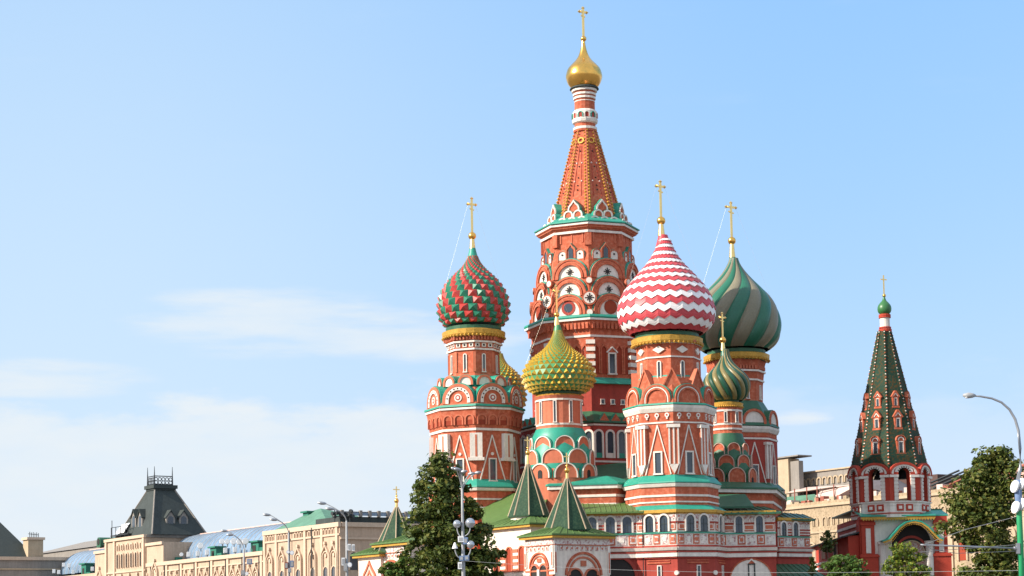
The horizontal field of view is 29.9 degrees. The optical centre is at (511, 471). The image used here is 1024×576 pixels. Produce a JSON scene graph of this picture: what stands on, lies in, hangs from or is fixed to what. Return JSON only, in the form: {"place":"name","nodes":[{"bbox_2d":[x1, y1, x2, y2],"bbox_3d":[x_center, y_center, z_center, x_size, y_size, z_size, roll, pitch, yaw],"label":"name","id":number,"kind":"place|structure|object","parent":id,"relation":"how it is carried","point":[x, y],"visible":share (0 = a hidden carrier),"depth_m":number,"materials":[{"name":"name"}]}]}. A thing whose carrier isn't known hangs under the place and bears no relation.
{"place":"outdoors","nodes":[
{"label":"outdoors","id":0,"kind":"place"},
{"bbox_2d":[0,466,423,575],"bbox_3d":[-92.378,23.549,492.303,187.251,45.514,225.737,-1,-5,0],"label":"arcade building","id":1,"kind":"structure","parent":0,"point":[159,530],"depth_m":453.29,"materials":[{"name":"stone"}]},
{"bbox_2d":[79,563,94,573],"bbox_3d":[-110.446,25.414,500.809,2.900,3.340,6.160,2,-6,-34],"label":"roof cabin","id":2,"kind":"object","parent":1,"relation":"on","point":[85,568],"visible":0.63,"depth_m":500.52,"materials":[{"name":"green metal"}]},
{"bbox_2d":[197,543,203,550],"bbox_3d":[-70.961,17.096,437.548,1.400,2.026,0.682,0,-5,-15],"label":"floodlight","id":3,"kind":"object","parent":1,"relation":"attached to","point":[200,546],"visible":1,"depth_m":437.32,"materials":[{"name":"metal"}]},
{"bbox_2d":[207,546,226,555],"bbox_3d":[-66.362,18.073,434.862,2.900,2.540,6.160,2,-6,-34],"label":"roof cabin","id":4,"kind":"object","parent":1,"relation":"on","point":[216,550],"visible":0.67,"depth_m":434.43,"materials":[{"name":"green metal"}]},
{"bbox_2d":[230,538,236,544],"bbox_3d":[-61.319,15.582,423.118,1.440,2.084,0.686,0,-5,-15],"label":"floodlight","id":5,"kind":"object","parent":1,"relation":"attached to","point":[233,541],"visible":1,"depth_m":422.91,"materials":[{"name":"glass"}]},
{"bbox_2d":[242,538,248,547],"bbox_3d":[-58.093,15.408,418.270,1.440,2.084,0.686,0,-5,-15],"label":"floodlight","id":6,"kind":"object","parent":1,"relation":"attached to","point":[245,541],"visible":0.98,"depth_m":418.06,"materials":[{"name":"glass"}]},
{"bbox_2d":[249,540,262,551],"bbox_3d":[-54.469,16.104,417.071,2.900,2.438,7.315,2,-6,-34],"label":"roof cabin","id":7,"kind":"object","parent":1,"relation":"on","point":[256,545],"visible":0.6,"depth_m":416.61,"materials":[{"name":"green metal"}]},
{"bbox_2d":[300,511,313,515],"bbox_3d":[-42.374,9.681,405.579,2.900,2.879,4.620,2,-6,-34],"label":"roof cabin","id":8,"kind":"object","parent":1,"relation":"on","point":[305,513],"visible":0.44,"depth_m":405.16,"materials":[{"name":"green metal"}]},
{"bbox_2d":[331,509,354,521],"bbox_3d":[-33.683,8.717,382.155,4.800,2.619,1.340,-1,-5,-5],"label":"projector bank","id":9,"kind":"structure","parent":0,"point":[346,514],"depth_m":381.94,"materials":[{"name":"metal"}]},
{"bbox_2d":[0,0,1023,551],"label":"sky","id":10,"kind":"structure","parent":0,"point":[230,233],"materials":[{"name":"blue"}]},
{"bbox_2d":[350,6,824,575],"bbox_3d":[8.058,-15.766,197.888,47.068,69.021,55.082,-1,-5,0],"label":"cathedral","id":11,"kind":"structure","parent":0,"point":[634,444],"depth_m":190.49,"materials":[{"name":"brick"}]},
{"bbox_2d":[810,275,952,575],"bbox_3d":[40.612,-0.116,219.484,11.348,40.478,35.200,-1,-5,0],"label":"bell tower","id":12,"kind":"structure","parent":0,"point":[889,452],"depth_m":203.91,"materials":[{"name":"stone"}]},
{"bbox_2d":[778,455,1023,575],"bbox_3d":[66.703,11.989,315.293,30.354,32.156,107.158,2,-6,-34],"label":"unfinished building","id":13,"kind":"structure","parent":0,"point":[821,498],"depth_m":313.97,"materials":[{"name":"concrete"}]},
{"label":"ground","id":14,"kind":"structure","parent":0,"visible":0},
{"bbox_2d":[221,529,251,575],"bbox_3d":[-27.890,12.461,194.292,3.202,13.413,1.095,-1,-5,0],"label":"twin lamp","id":15,"kind":"object","parent":14,"relation":"on","point":[243,572],"visible":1,"depth_m":194.74,"materials":[{"name":"grey metal"}]},
{"bbox_2d":[263,513,293,575],"bbox_3d":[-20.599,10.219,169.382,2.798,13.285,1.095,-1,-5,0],"label":"twin lamp","id":16,"kind":"object","parent":14,"relation":"on","point":[288,564],"visible":1,"depth_m":169.78,"materials":[{"name":"grey metal"}]},
{"bbox_2d":[318,501,354,575],"bbox_3d":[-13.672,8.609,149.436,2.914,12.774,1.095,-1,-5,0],"label":"twin lamp","id":17,"kind":"object","parent":14,"relation":"on","point":[346,565],"visible":1,"depth_m":149.80,"materials":[{"name":"grey metal"}]},
{"bbox_2d":[377,557,411,575],"bbox_3d":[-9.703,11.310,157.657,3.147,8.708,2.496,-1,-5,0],"label":"young tree","id":18,"kind":"object","parent":14,"relation":"on","point":[395,569],"visible":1,"depth_m":157.54,"materials":[{"name":"green plant"}]},
{"bbox_2d":[394,448,507,575],"bbox_3d":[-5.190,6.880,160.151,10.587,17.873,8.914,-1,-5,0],"label":"broadleaf tree","id":19,"kind":"object","parent":14,"relation":"on","point":[440,512],"visible":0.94,"depth_m":158.74,"materials":[{"name":"green plant"}]},
{"bbox_2d":[451,467,480,575],"bbox_3d":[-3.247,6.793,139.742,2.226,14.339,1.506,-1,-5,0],"label":"lamp mast","id":20,"kind":"object","parent":14,"relation":"on","point":[462,538],"visible":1,"depth_m":139.87,"materials":[{"name":"grey metal"}]},
{"bbox_2d":[472,561,1017,572],"bbox_3d":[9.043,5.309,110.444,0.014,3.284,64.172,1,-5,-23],"label":"overhead cable","id":21,"kind":"object","parent":20,"relation":"attached to","point":[777,572],"visible":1,"depth_m":98.63,"materials":[{"name":"metal"}]},
{"bbox_2d":[807,556,817,575],"bbox_3d":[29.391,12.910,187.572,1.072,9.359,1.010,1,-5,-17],"label":"sapling","id":22,"kind":"object","parent":14,"relation":"on","point":[812,562],"visible":0.9,"depth_m":187.83,"materials":[{"name":"green plant"}]},
{"bbox_2d":[818,529,837,571],"bbox_3d":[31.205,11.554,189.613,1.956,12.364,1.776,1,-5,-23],"label":"sapling","id":23,"kind":"object","parent":14,"relation":"on","point":[828,543],"visible":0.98,"depth_m":189.91,"materials":[{"name":"green plant"}]},
{"bbox_2d":[820,553,872,575],"bbox_3d":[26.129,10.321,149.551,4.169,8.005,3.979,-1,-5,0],"label":"young tree","id":24,"kind":"object","parent":14,"relation":"on","point":[851,564],"visible":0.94,"depth_m":149.04,"materials":[{"name":"green plant"}]},
{"bbox_2d":[881,541,934,575],"bbox_3d":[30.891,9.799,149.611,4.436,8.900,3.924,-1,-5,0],"label":"young tree","id":25,"kind":"object","parent":14,"relation":"on","point":[910,561],"visible":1,"depth_m":149.50,"materials":[{"name":"green plant"}]},
{"bbox_2d":[920,392,1023,575],"bbox_3d":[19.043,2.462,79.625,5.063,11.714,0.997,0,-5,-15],"label":"lamp post","id":26,"kind":"object","parent":14,"relation":"on","point":[1016,488],"visible":1,"depth_m":79.97,"materials":[{"name":"metal"}]},
{"bbox_2d":[923,544,1016,551],"bbox_3d":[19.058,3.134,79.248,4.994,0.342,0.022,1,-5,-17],"label":"overhead cable","id":27,"kind":"object","parent":26,"relation":"attached to","point":[967,548],"visible":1,"depth_m":79.15,"materials":[{"name":"metal"}]},
{"bbox_2d":[931,444,1023,575],"bbox_3d":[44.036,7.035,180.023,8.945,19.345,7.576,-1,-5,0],"label":"broadleaf tree","id":28,"kind":"object","parent":14,"relation":"on","point":[986,476],"visible":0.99,"depth_m":179.23,"materials":[{"name":"green plant"}]}
]}

